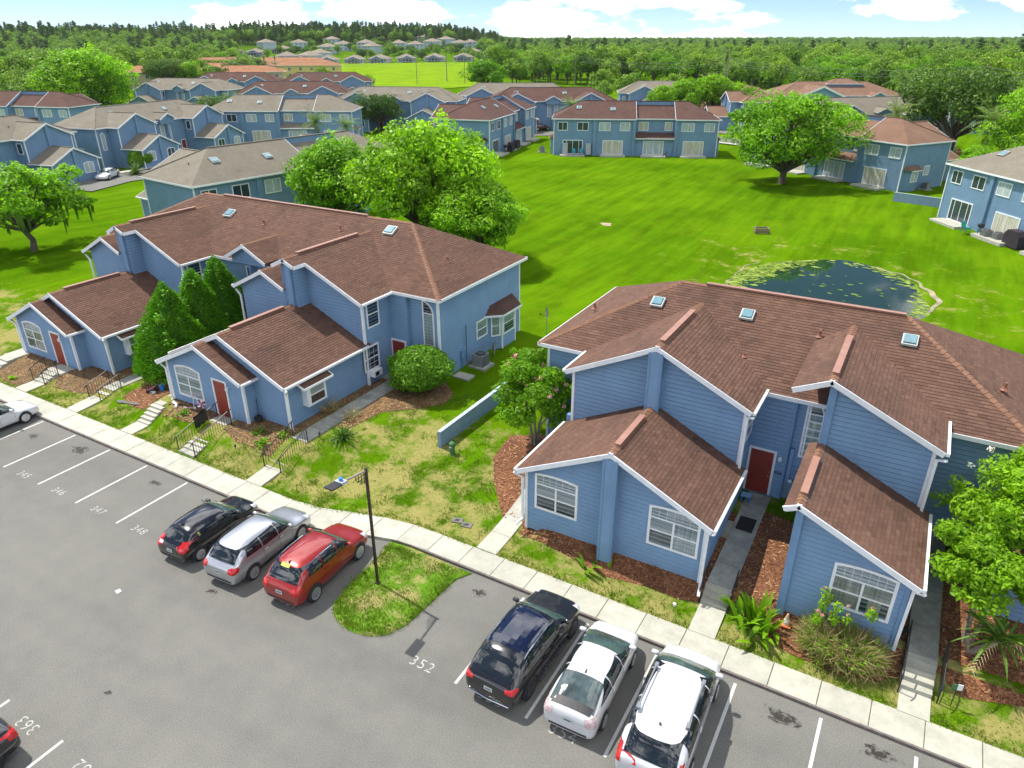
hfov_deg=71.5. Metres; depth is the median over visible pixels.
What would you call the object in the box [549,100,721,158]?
townhouse
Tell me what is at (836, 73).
woodland tree
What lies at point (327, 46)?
bungalow
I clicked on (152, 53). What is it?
woodland tree
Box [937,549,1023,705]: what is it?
mulch bed
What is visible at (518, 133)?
patio door
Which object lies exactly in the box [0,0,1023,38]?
sky
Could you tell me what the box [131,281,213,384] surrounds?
cypress
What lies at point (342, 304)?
townhouse
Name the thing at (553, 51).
woodland tree
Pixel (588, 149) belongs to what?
storage cabinet
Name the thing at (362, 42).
bungalow
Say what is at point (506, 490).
mulch bed
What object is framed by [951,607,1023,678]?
pygmy palm
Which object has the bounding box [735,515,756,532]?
door mat
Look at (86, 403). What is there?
entry path
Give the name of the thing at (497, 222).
oak tree
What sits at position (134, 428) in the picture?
entry path
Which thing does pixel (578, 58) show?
woodland tree
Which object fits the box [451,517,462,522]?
valve cover
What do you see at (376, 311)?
window
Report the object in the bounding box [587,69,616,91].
woodland tree
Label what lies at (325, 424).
entry walkway
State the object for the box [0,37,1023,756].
lawn ground
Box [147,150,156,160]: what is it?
window
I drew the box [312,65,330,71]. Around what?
woodland tree
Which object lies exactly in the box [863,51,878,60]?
woodland tree
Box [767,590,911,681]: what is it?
mulch bed
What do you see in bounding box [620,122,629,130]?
window
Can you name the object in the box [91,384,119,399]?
entry steps
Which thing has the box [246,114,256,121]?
window
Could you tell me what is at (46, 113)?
window
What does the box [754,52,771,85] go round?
woodland tree
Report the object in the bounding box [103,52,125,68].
woodland tree
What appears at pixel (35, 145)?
townhouse
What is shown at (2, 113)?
window
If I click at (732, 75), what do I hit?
woodland tree
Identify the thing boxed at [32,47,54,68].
woodland tree
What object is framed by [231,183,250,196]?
window
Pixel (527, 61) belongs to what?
woodland tree
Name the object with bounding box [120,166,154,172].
side pavement
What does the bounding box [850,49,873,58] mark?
woodland tree
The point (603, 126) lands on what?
window
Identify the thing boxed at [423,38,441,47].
bungalow
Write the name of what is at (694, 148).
patio door
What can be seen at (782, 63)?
woodland tree
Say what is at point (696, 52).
woodland tree
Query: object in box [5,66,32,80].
woodland tree
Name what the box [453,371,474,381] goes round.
concrete pad
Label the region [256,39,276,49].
bungalow
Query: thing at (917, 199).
garden wall
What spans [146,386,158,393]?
toy tricycle
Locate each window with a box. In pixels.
[0,109,5,115]
[15,109,23,115]
[16,143,23,154]
[21,321,47,352]
[42,110,52,116]
[58,110,67,117]
[83,161,95,172]
[100,133,107,150]
[128,336,139,353]
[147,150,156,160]
[159,124,165,136]
[166,123,172,139]
[167,147,174,156]
[173,364,204,401]
[185,120,191,129]
[186,262,203,279]
[200,188,217,193]
[218,138,225,145]
[226,114,236,121]
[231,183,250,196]
[234,136,240,143]
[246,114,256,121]
[264,177,281,193]
[265,114,274,121]
[283,113,292,120]
[309,381,325,404]
[320,114,330,121]
[339,114,348,121]
[363,342,380,373]
[365,301,379,328]
[421,300,434,346]
[476,318,487,339]
[490,317,500,336]
[497,120,500,129]
[503,311,514,334]
[509,116,512,124]
[534,472,578,520]
[547,104,551,116]
[554,104,557,112]
[558,122,567,130]
[577,122,588,130]
[599,122,610,130]
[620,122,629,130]
[638,122,648,130]
[646,504,700,559]
[665,122,672,130]
[681,123,694,131]
[704,123,714,131]
[745,414,753,441]
[797,406,824,457]
[827,562,900,623]
[864,143,879,155]
[888,147,902,158]
[909,172,918,182]
[922,165,929,175]
[950,169,963,184]
[971,174,986,190]
[995,181,1013,197]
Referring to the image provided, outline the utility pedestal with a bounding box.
[449,441,454,454]
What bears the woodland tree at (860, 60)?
on the lawn ground at (670, 219)
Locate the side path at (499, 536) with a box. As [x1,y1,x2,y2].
[477,489,524,554]
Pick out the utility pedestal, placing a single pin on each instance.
(452, 447)
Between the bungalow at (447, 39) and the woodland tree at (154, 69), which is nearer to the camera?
the woodland tree at (154, 69)
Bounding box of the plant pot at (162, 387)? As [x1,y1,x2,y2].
[158,383,164,390]
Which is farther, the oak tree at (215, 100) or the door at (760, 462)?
the oak tree at (215, 100)
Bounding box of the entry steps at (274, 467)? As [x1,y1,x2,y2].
[266,459,283,470]
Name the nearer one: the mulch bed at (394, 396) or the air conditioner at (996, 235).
the mulch bed at (394, 396)
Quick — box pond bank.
[726,262,942,313]
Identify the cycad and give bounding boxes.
[120,162,146,174]
[328,421,357,447]
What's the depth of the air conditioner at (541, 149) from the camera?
130.64 m
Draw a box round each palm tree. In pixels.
[300,104,330,133]
[330,113,361,131]
[558,94,584,109]
[721,48,733,75]
[883,64,925,95]
[883,94,920,120]
[960,98,1023,154]
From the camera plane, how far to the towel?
36.74 m
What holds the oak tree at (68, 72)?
on the lawn ground at (670, 219)
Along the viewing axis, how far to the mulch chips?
28.85 m
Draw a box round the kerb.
[0,399,970,767]
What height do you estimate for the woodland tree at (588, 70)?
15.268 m
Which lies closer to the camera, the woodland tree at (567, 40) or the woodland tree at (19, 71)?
the woodland tree at (19, 71)
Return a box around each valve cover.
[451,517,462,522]
[460,522,472,527]
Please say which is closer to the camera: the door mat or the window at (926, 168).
the door mat
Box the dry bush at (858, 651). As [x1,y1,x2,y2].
[786,607,903,685]
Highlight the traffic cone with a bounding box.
[780,613,790,628]
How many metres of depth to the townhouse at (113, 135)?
117.14 m
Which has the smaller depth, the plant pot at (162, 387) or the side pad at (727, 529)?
the side pad at (727, 529)
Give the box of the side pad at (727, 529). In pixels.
[720,520,733,538]
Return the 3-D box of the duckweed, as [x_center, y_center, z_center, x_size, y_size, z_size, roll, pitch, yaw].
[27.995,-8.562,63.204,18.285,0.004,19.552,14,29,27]
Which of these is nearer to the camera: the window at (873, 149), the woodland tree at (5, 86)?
the window at (873, 149)
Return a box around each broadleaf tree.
[457,58,506,82]
[645,84,675,100]
[664,78,705,106]
[691,72,737,107]
[727,81,747,90]
[741,86,762,95]
[954,143,993,160]
[971,87,1023,153]
[995,87,1023,137]
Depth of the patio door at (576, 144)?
127.28 m
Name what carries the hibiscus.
on the mulch bed at (783, 636)
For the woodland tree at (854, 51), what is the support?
on the lawn ground at (670, 219)
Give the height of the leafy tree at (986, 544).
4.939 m
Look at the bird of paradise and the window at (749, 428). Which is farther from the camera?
the window at (749, 428)
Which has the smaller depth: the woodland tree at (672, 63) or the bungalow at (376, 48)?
the woodland tree at (672, 63)
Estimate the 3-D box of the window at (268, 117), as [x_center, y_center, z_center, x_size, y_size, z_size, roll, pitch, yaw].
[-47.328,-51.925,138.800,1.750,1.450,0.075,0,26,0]
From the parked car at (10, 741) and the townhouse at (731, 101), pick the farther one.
the townhouse at (731, 101)
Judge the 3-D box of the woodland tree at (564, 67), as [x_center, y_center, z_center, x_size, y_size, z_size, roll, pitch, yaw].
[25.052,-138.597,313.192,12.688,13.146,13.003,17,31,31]
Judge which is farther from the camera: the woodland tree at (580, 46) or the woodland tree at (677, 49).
the woodland tree at (677, 49)
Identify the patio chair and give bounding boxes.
[960,220,970,232]
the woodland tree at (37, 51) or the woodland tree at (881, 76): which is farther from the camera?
the woodland tree at (37, 51)
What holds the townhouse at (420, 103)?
on the lawn ground at (670, 219)
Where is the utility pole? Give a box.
[444,47,448,80]
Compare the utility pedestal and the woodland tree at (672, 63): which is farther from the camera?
the woodland tree at (672, 63)
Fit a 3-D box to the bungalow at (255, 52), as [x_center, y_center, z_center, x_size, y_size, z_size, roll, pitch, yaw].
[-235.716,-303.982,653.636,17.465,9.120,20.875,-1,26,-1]
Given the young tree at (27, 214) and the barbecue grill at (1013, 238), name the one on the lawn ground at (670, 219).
the young tree at (27, 214)
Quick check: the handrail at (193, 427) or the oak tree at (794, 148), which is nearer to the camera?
the handrail at (193, 427)
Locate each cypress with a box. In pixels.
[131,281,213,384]
[177,268,232,335]
[202,255,247,328]
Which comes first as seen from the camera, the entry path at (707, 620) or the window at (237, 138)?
the entry path at (707, 620)
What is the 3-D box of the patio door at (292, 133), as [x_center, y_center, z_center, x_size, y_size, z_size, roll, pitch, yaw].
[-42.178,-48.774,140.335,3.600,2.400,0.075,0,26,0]
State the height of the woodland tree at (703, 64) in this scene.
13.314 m
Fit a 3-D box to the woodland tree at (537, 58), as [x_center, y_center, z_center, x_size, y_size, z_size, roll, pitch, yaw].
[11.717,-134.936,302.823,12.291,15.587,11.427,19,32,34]
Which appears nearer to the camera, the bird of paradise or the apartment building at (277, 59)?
the bird of paradise
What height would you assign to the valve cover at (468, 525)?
0.040 m
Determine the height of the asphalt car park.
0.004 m
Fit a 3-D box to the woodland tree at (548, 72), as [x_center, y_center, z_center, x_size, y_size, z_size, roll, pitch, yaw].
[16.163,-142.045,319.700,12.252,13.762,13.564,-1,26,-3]
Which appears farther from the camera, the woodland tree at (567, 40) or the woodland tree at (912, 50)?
the woodland tree at (567, 40)
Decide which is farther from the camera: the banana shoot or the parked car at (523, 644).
the banana shoot
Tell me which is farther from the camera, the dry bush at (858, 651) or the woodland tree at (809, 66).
the woodland tree at (809, 66)
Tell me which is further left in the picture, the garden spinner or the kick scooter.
the kick scooter
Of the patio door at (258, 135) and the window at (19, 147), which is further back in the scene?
the patio door at (258, 135)
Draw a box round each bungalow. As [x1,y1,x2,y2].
[245,48,263,56]
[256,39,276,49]
[272,45,290,53]
[276,51,298,56]
[290,39,308,48]
[297,51,322,57]
[311,49,332,55]
[318,43,338,53]
[321,55,339,62]
[323,36,340,42]
[334,40,351,50]
[344,54,366,63]
[355,39,375,48]
[361,42,382,52]
[367,54,391,62]
[393,39,406,49]
[396,53,416,62]
[406,41,424,49]
[417,34,427,41]
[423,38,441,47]
[424,53,445,61]
[437,36,455,44]
[451,39,468,48]
[453,52,474,61]
[465,39,476,47]
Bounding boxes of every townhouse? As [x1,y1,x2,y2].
[0,90,101,123]
[0,115,100,182]
[6,192,527,429]
[53,99,244,169]
[126,78,243,103]
[135,130,397,216]
[196,72,283,86]
[211,94,362,141]
[232,81,351,96]
[282,72,372,89]
[338,86,465,131]
[419,94,539,156]
[458,83,559,103]
[489,87,615,132]
[513,280,1023,651]
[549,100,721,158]
[617,81,695,100]
[700,84,776,129]
[744,111,959,191]
[814,96,956,150]
[929,146,1023,255]
[947,88,1019,134]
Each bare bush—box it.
[318,394,341,414]
[341,404,362,422]
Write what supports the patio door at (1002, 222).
in the townhouse at (987, 190)
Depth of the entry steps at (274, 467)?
34.44 m
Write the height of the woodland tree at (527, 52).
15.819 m
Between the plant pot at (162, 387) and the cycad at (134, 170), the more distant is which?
the cycad at (134, 170)
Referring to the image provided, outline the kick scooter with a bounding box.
[183,394,195,408]
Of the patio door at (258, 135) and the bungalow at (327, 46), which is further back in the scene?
the bungalow at (327, 46)
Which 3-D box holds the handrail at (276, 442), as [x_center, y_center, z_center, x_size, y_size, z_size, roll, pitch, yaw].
[-11.551,3.021,35.060,0.048,1.692,2.297,14,29,27]
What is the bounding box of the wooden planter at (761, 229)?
[754,226,769,233]
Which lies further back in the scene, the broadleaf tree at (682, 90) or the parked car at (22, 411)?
the broadleaf tree at (682, 90)
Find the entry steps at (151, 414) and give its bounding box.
[137,403,164,425]
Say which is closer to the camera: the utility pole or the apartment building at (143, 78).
the apartment building at (143, 78)
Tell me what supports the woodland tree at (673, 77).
on the lawn ground at (670, 219)
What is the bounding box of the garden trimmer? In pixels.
[254,399,262,422]
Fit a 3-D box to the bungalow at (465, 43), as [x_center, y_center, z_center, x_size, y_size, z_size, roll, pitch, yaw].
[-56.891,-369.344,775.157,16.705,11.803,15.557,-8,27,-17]
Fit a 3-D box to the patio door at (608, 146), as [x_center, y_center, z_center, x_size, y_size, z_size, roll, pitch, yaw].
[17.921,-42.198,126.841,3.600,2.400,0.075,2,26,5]
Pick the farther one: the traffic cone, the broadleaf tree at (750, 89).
the broadleaf tree at (750, 89)
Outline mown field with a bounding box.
[341,62,490,88]
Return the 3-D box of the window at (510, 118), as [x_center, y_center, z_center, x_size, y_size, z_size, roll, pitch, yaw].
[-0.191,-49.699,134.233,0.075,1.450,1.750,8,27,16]
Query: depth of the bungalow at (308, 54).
576.48 m
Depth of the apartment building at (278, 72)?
302.49 m
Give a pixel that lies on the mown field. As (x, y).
(401, 74)
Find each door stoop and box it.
[46,364,73,375]
[209,415,235,425]
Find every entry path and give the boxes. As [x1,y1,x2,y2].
[66,397,99,412]
[120,421,147,434]
[246,466,279,486]
[688,602,725,638]
[897,688,930,721]
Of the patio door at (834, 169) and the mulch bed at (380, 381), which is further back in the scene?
the patio door at (834, 169)
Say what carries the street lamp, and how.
on the grass island
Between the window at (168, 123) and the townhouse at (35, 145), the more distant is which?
the window at (168, 123)
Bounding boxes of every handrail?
[28,356,46,379]
[39,360,58,384]
[84,370,110,396]
[95,373,121,401]
[174,402,217,449]
[190,409,231,457]
[260,420,293,466]
[276,427,307,472]
[698,560,710,602]
[727,570,739,613]
[897,620,912,692]
[936,637,950,703]
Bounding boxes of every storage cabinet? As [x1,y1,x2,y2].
[562,143,567,153]
[585,143,590,154]
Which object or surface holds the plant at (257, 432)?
on the mulch bed at (380, 381)
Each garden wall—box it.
[437,382,505,447]
[893,192,940,207]
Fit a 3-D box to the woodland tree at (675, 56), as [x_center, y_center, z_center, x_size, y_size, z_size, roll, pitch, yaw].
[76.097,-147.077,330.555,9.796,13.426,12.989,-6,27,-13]
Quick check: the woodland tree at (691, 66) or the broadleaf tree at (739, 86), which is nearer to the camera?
the broadleaf tree at (739, 86)
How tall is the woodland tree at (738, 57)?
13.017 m
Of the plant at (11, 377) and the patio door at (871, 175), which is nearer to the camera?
the plant at (11, 377)
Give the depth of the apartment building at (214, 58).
405.99 m
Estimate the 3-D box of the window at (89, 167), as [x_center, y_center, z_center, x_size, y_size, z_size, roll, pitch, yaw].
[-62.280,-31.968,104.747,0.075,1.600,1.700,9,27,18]
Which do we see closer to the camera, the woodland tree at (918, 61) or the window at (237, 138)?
the window at (237, 138)
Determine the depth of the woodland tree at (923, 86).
241.71 m
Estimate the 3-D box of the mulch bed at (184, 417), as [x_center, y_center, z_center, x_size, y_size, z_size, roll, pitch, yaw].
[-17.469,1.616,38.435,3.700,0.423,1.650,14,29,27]
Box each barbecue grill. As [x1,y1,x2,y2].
[507,142,514,150]
[513,139,519,148]
[977,223,984,232]
[1001,229,1023,249]
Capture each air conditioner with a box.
[468,350,493,371]
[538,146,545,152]
[918,182,932,190]
[979,229,993,236]
[990,231,1003,239]
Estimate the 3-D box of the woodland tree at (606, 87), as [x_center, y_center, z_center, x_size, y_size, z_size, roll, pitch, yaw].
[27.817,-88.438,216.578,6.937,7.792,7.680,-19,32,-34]
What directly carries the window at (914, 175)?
in the townhouse at (900, 154)
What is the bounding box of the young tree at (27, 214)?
[0,160,97,251]
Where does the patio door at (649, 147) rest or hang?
in the townhouse at (642, 129)
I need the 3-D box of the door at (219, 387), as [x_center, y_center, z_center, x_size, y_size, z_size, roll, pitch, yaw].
[-15.229,0.796,37.346,0.920,2.070,0.085,14,29,27]
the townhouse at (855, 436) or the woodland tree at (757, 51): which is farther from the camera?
the woodland tree at (757, 51)
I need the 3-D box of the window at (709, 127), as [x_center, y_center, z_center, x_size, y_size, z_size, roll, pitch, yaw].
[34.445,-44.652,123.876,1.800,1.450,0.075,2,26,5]
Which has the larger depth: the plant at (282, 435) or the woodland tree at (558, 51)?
the woodland tree at (558, 51)
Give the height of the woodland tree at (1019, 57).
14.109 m
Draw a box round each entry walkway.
[4,348,30,360]
[110,372,147,387]
[155,394,170,405]
[292,380,394,441]
[707,491,770,589]
[906,537,945,661]
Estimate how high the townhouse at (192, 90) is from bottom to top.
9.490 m
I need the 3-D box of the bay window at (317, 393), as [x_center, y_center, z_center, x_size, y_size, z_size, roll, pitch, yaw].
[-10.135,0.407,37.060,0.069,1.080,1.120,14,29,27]
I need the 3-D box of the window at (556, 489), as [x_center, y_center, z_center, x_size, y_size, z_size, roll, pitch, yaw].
[1.774,4.500,28.637,1.920,1.780,0.073,14,29,27]
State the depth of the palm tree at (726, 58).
178.23 m
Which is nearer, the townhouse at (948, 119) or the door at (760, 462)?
the door at (760, 462)
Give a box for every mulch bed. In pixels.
[0,353,59,385]
[55,367,136,392]
[124,378,169,409]
[160,398,219,421]
[224,378,387,455]
[335,382,453,427]
[493,435,545,525]
[519,512,737,601]
[731,511,793,630]
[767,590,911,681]
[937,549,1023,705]
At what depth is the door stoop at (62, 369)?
44.00 m
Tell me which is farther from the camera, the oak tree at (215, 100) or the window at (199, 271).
the oak tree at (215, 100)
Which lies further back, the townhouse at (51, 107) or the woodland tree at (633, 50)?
the woodland tree at (633, 50)
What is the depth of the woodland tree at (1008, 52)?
299.37 m
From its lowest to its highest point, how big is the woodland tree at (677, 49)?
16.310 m
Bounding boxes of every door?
[50,333,66,364]
[182,140,186,147]
[213,380,229,417]
[252,130,270,140]
[288,130,306,136]
[392,340,404,354]
[492,138,498,153]
[505,134,510,148]
[516,130,521,142]
[526,126,530,139]
[562,140,582,153]
[602,140,622,154]
[642,141,663,154]
[682,141,703,155]
[745,448,773,493]
[793,161,804,171]
[822,159,844,178]
[861,166,886,186]
[947,198,973,225]
[991,211,1020,232]
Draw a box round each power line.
[231,56,1023,73]
[232,60,992,76]
[233,58,1021,77]
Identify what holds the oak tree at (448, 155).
on the lawn ground at (670, 219)
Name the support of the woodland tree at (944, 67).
on the lawn ground at (670, 219)
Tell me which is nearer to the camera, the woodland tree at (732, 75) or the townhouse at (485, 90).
the townhouse at (485, 90)
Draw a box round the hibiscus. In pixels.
[810,586,879,630]
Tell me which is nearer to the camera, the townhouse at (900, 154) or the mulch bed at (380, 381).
the mulch bed at (380, 381)
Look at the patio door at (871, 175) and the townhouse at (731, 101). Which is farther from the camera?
the townhouse at (731, 101)
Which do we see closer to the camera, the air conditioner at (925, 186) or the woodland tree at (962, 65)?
the air conditioner at (925, 186)
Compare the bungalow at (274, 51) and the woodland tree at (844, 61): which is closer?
the woodland tree at (844, 61)
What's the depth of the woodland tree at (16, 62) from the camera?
232.16 m
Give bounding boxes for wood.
[0,19,1023,87]
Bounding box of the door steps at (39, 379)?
[34,370,58,383]
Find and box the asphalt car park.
[0,402,957,767]
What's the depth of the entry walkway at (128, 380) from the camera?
42.56 m
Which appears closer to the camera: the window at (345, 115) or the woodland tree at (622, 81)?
the window at (345, 115)
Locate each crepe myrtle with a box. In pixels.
[490,347,571,444]
[929,444,1023,557]
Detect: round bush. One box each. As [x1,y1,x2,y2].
[127,150,153,168]
[386,344,456,393]
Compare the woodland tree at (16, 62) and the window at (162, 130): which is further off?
the woodland tree at (16, 62)
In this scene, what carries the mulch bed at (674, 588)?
on the lawn ground at (670, 219)
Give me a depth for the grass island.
27.09 m
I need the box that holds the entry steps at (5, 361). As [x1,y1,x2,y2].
[0,355,13,368]
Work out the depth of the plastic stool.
30.39 m
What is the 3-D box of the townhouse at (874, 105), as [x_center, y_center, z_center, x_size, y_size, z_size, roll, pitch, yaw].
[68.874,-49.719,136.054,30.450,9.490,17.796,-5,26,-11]
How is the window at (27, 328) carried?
in the townhouse at (342, 304)
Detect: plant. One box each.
[4,375,17,379]
[176,407,189,417]
[250,425,266,438]
[252,436,270,448]
[272,429,289,439]
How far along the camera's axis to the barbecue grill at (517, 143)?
133.85 m
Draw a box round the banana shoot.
[575,552,611,572]
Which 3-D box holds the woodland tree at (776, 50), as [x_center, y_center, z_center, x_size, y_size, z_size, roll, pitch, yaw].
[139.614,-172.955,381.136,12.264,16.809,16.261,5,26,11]
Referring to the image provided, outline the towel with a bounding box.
[193,409,207,428]
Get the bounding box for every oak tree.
[23,42,140,105]
[195,91,239,106]
[281,128,385,212]
[342,108,503,226]
[349,92,404,131]
[417,175,529,249]
[719,88,875,183]
[897,62,1019,151]
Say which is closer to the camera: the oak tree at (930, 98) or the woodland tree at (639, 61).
the oak tree at (930, 98)
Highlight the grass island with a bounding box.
[334,542,471,635]
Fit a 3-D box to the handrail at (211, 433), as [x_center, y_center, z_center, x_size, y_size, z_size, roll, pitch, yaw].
[-15.214,2.533,36.084,0.048,1.672,2.697,14,29,27]
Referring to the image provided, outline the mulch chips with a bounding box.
[0,355,1023,706]
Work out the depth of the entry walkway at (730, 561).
28.08 m
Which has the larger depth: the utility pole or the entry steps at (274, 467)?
the utility pole
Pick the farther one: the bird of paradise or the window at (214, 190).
the window at (214, 190)
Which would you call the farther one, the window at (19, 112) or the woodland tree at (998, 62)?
the woodland tree at (998, 62)
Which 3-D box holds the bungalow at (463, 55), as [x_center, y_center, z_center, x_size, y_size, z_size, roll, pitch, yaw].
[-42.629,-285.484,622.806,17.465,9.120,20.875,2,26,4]
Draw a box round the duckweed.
[725,259,929,318]
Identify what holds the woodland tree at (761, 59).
on the lawn ground at (670, 219)
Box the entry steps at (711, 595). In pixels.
[701,582,731,610]
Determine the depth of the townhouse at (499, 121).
129.49 m
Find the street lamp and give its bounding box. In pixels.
[324,467,380,584]
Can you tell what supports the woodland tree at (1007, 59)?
on the lawn ground at (670, 219)
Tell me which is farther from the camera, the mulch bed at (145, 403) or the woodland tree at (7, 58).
the woodland tree at (7, 58)
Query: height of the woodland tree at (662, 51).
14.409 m
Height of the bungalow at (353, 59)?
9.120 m
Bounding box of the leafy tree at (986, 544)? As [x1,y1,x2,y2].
[928,511,1023,643]
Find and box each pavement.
[0,383,1023,767]
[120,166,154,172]
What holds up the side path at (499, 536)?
on the lawn ground at (670, 219)
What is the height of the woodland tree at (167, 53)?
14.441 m
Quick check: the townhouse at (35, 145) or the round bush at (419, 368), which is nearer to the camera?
the round bush at (419, 368)
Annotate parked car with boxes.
[0,400,38,427]
[0,717,20,767]
[95,167,119,179]
[157,496,257,561]
[203,506,310,584]
[263,523,367,605]
[466,589,579,708]
[537,123,549,130]
[544,621,637,738]
[615,644,722,767]
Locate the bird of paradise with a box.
[718,590,785,650]
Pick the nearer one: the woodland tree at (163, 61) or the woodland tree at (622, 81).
the woodland tree at (622, 81)
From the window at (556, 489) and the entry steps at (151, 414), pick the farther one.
the entry steps at (151, 414)
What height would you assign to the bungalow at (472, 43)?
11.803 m
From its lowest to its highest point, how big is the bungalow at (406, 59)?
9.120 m
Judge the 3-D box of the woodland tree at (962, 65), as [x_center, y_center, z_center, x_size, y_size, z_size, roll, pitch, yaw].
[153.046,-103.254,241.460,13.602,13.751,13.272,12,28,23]
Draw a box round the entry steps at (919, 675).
[900,652,937,698]
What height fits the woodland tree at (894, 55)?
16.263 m
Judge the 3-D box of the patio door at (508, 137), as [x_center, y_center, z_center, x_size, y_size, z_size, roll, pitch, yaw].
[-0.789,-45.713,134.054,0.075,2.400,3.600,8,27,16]
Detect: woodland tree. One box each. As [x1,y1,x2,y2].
[0,51,36,73]
[0,54,34,74]
[0,73,18,83]
[0,74,16,88]
[0,80,18,90]
[4,74,27,89]
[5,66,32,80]
[17,78,47,90]
[18,53,33,58]
[19,64,42,78]
[28,47,46,58]
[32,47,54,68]
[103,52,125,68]
[107,42,133,64]
[137,47,165,64]
[137,58,184,78]
[143,58,176,70]
[161,48,175,60]
[171,47,196,61]
[175,59,201,77]
[232,56,256,64]
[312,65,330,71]
[478,43,509,69]
[488,42,515,61]
[502,58,522,82]
[505,48,521,76]
[515,55,527,82]
[521,47,540,80]
[525,54,537,82]
[526,47,553,82]
[537,45,561,81]
[542,51,559,82]
[551,53,577,83]
[555,49,565,79]
[562,44,579,78]
[563,34,572,47]
[568,48,593,84]
[572,41,587,52]
[582,48,597,83]
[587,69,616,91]
[589,44,616,71]
[594,80,615,94]
[598,37,607,53]
[598,57,621,76]
[601,44,619,55]
[612,45,634,76]
[614,74,635,89]
[622,42,646,73]
[626,51,654,80]
[629,72,642,81]
[646,51,663,80]
[651,49,667,75]
[659,55,679,76]
[663,53,684,75]
[663,73,682,80]
[670,45,692,74]
[677,54,693,79]
[679,48,692,77]
[679,54,714,79]
[683,53,709,78]
[688,49,706,55]
[691,45,710,57]
[694,55,713,77]
[707,54,722,62]
[707,56,724,73]
[707,62,727,75]
[714,45,736,53]
[720,63,746,83]
[724,61,743,84]
[727,51,744,59]
[734,55,754,82]
[735,55,764,84]
[742,45,754,52]
[743,46,771,84]
[753,46,773,82]
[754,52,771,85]
[754,57,765,86]
[754,61,772,87]
[760,67,784,87]
[765,54,778,66]
[766,45,782,55]
[766,57,796,86]
[769,54,793,76]
[778,45,808,75]
[786,67,799,82]
[793,63,823,82]
[795,68,819,81]
[799,49,829,65]
[800,54,834,65]
[812,59,836,80]
[818,61,856,80]
[825,42,847,55]
[827,57,844,70]
[837,54,850,64]
[841,52,854,57]
[842,55,871,72]
[846,65,866,80]
[847,55,873,66]
[849,48,862,54]
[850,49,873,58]
[858,59,885,84]
[861,56,899,86]
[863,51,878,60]
[869,47,886,58]
[876,48,910,87]
[885,62,924,91]
[890,59,904,90]
[900,42,924,60]
[900,56,927,77]
[917,56,934,89]
[919,68,939,88]
[927,50,961,65]
[936,61,954,73]
[944,58,987,73]
[951,50,975,61]
[965,47,985,57]
[971,52,1016,81]
[974,52,1005,68]
[996,47,1023,59]
[1001,54,1015,66]
[1002,73,1023,87]
[1006,54,1023,72]
[1013,64,1023,79]
[1014,33,1023,54]
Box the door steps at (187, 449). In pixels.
[179,437,207,457]
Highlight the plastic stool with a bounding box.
[740,491,751,503]
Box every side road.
[62,131,744,190]
[718,130,740,133]
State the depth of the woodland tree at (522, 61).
317.19 m
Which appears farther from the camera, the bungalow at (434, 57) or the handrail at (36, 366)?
the bungalow at (434, 57)
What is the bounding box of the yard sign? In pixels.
[950,684,963,705]
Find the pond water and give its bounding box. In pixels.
[726,260,929,319]
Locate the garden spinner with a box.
[196,399,206,409]
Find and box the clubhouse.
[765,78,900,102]
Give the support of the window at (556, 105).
in the townhouse at (547, 101)
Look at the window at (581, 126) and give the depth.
125.77 m
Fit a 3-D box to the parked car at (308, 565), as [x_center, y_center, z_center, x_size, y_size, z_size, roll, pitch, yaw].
[-7.560,6.674,27.751,2.200,1.688,4.428,12,29,23]
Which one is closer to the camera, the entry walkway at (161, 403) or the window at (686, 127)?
the entry walkway at (161, 403)
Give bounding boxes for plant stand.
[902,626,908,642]
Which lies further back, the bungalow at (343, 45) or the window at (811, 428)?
the bungalow at (343, 45)
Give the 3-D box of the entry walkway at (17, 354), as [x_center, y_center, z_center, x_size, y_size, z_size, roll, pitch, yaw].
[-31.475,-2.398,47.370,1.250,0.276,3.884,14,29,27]
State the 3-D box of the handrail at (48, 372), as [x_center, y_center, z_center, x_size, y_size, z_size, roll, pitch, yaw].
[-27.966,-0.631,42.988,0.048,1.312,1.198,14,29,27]
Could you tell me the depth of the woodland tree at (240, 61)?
318.43 m
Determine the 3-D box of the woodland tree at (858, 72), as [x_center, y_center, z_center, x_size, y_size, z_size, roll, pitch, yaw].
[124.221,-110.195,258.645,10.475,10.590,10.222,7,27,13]
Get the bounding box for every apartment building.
[126,65,199,88]
[193,57,236,59]
[205,63,226,68]
[217,65,286,78]
[261,57,324,63]
[271,60,342,77]
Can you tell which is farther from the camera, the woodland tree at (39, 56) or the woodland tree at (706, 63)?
the woodland tree at (706, 63)
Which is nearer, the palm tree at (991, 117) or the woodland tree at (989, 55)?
the palm tree at (991, 117)
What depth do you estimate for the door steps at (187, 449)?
35.96 m
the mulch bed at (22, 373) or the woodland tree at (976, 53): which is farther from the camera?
the woodland tree at (976, 53)
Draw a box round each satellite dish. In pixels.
[492,341,501,352]
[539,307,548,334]

